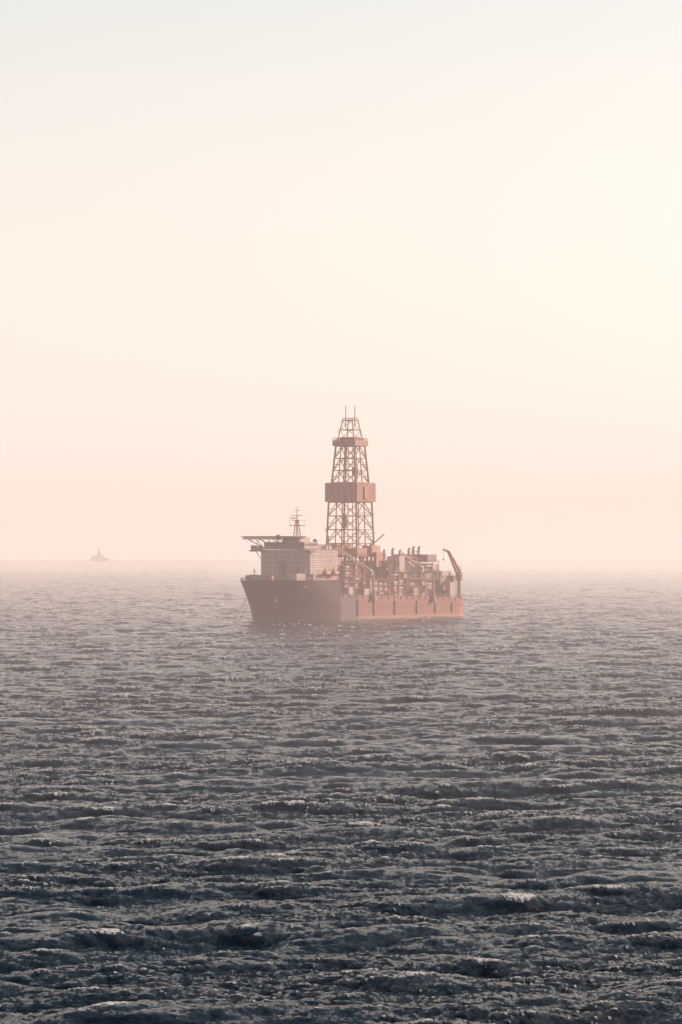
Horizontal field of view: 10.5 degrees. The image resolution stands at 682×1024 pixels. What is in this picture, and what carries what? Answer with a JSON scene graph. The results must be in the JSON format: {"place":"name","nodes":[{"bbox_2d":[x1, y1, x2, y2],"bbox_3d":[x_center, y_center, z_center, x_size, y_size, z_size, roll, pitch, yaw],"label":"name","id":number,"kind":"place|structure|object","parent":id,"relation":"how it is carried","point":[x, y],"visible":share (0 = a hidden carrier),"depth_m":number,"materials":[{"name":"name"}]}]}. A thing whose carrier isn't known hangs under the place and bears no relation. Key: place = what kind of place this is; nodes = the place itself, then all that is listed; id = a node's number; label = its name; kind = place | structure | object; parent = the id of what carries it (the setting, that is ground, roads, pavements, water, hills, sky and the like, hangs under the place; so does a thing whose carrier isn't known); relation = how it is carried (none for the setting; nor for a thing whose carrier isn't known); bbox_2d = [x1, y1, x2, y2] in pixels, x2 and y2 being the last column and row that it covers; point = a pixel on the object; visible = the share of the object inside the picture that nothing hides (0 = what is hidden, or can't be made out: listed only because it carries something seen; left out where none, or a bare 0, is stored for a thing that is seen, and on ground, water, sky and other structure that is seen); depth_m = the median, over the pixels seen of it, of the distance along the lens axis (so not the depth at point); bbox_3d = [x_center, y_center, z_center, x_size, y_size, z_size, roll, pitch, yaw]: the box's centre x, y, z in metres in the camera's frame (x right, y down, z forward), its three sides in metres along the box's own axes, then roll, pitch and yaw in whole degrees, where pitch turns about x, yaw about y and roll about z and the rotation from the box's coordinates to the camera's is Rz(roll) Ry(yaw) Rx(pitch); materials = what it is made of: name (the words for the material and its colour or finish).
{"place":"outdoors","nodes":[
{"label":"outdoors","id":0,"kind":"place"},
{"bbox_2d":[0,559,681,1023],"bbox_3d":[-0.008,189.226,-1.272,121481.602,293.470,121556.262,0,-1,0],"label":"sea","id":1,"kind":"structure","parent":0,"point":[216,807],"depth_m":642.32,"materials":[{"name":"blue liquid"}]},
{"bbox_2d":[90,549,108,560],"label":"distant ship","id":2,"kind":"object","parent":1,"relation":"on","point":[99,554],"visible":1,"depth_m":16492.73,"materials":[{"name":"grey paint"}]},
{"bbox_2d":[240,580,462,621],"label":"hull","id":3,"kind":"object","parent":1,"relation":"on","point":[323,600],"visible":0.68,"depth_m":2203.44,"materials":[{"name":"red paint"}]},
{"bbox_2d":[245,569,304,580],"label":"forecastle gear","id":4,"kind":"object","parent":3,"relation":"on","point":[290,576],"visible":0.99,"depth_m":2182.55,"materials":[{"name":"grey paint"}]},
{"bbox_2d":[249,529,340,579],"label":"accommodation block","id":5,"kind":"structure","parent":3,"relation":"on","point":[310,560],"depth_m":2207.05,"materials":[{"name":"white paint"}]},
{"bbox_2d":[240,536,306,547],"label":"helideck","id":6,"kind":"object","parent":5,"relation":"on","point":[272,537],"visible":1,"depth_m":2189.35,"materials":[{"name":"paint"}]},
{"bbox_2d":[276,510,317,541],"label":"radar mast","id":7,"kind":"object","parent":5,"relation":"on","point":[296,525],"visible":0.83,"depth_m":2216.71,"materials":[{"name":"metal"}]},
{"bbox_2d":[321,567,338,575],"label":"lifeboat","id":8,"kind":"object","parent":5,"relation":"attached to","point":[333,572],"visible":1,"depth_m":2210.56,"materials":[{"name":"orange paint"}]},
{"bbox_2d":[233,578,464,621],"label":"hull fittings","id":9,"kind":"object","parent":3,"relation":"attached to","point":[274,599],"visible":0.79,"depth_m":2262.81,"materials":[{"name":"metal"}]},
{"bbox_2d":[341,562,360,593],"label":"forward process module","id":10,"kind":"object","parent":3,"relation":"on","point":[349,575],"visible":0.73,"depth_m":2237.35,"materials":[{"name":"metal"}]},
{"bbox_2d":[325,534,384,594],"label":"drill floor","id":11,"kind":"structure","parent":3,"relation":"on","point":[375,552],"depth_m":2268.92,"materials":[{"name":"paint"}]},
{"bbox_2d":[325,405,375,555],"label":"derrick","id":12,"kind":"object","parent":11,"relation":"on","point":[356,492],"visible":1,"depth_m":2267.97,"materials":[{"name":"metal"}]},
{"bbox_2d":[343,551,372,592],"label":"forward crane","id":13,"kind":"object","parent":3,"relation":"on","point":[369,572],"visible":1,"depth_m":2251.63,"materials":[{"name":"white paint"}]},
{"bbox_2d":[346,553,392,594],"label":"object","id":14,"kind":"object","parent":3,"relation":"on","point":[385,571],"visible":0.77,"depth_m":2280.77,"materials":[{"name":"metal"}]},
{"bbox_2d":[357,574,390,594],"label":"side rack","id":15,"kind":"object","parent":3,"relation":"on","point":[380,586],"visible":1,"depth_m":2263.44,"materials":[{"name":"metal"}]},
{"bbox_2d":[389,566,409,595],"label":"riser bay module","id":16,"kind":"object","parent":3,"relation":"on","point":[399,583],"visible":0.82,"depth_m":2291.21,"materials":[{"name":"metal"}]},
{"bbox_2d":[347,572,454,600],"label":"side pedestal","id":17,"kind":"object","parent":3,"relation":"on","point":[450,587],"visible":1,"depth_m":2318.16,"materials":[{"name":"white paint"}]},
{"bbox_2d":[406,557,423,595],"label":"aft deck crane","id":18,"kind":"object","parent":3,"relation":"on","point":[420,568],"visible":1,"depth_m":2313.68,"materials":[{"name":"white paint"}]},
{"bbox_2d":[406,574,427,595],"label":"pump module","id":19,"kind":"object","parent":3,"relation":"on","point":[413,584],"visible":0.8,"depth_m":2312.41,"materials":[{"name":"metal"}]},
{"bbox_2d":[401,550,417,573],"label":"knuckle crane","id":20,"kind":"object","parent":19,"relation":"on","point":[413,557],"visible":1,"depth_m":2323.95,"materials":[{"name":"white paint"}]},
{"bbox_2d":[408,573,426,578],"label":"pipe rack","id":21,"kind":"object","parent":19,"relation":"on","point":[411,576],"visible":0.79,"depth_m":2308.83,"materials":[{"name":"metal"}]},
{"bbox_2d":[382,546,458,596],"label":"engine casing","id":22,"kind":"object","parent":3,"relation":"on","point":[400,562],"visible":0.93,"depth_m":2330.95,"materials":[{"name":"grey metal"}]},
{"bbox_2d":[408,560,438,596],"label":"engine module","id":23,"kind":"object","parent":3,"relation":"on","point":[430,569],"visible":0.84,"depth_m":2333.33,"materials":[{"name":"grey metal"}]},
{"bbox_2d":[443,548,462,596],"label":"stern crane","id":24,"kind":"object","parent":3,"relation":"on","point":[459,576],"visible":1,"depth_m":2355.39,"materials":[{"name":"white paint"}]},
{"bbox_2d":[0,0,681,559],"label":"sky","id":25,"kind":"structure","parent":0,"point":[228,228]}
]}

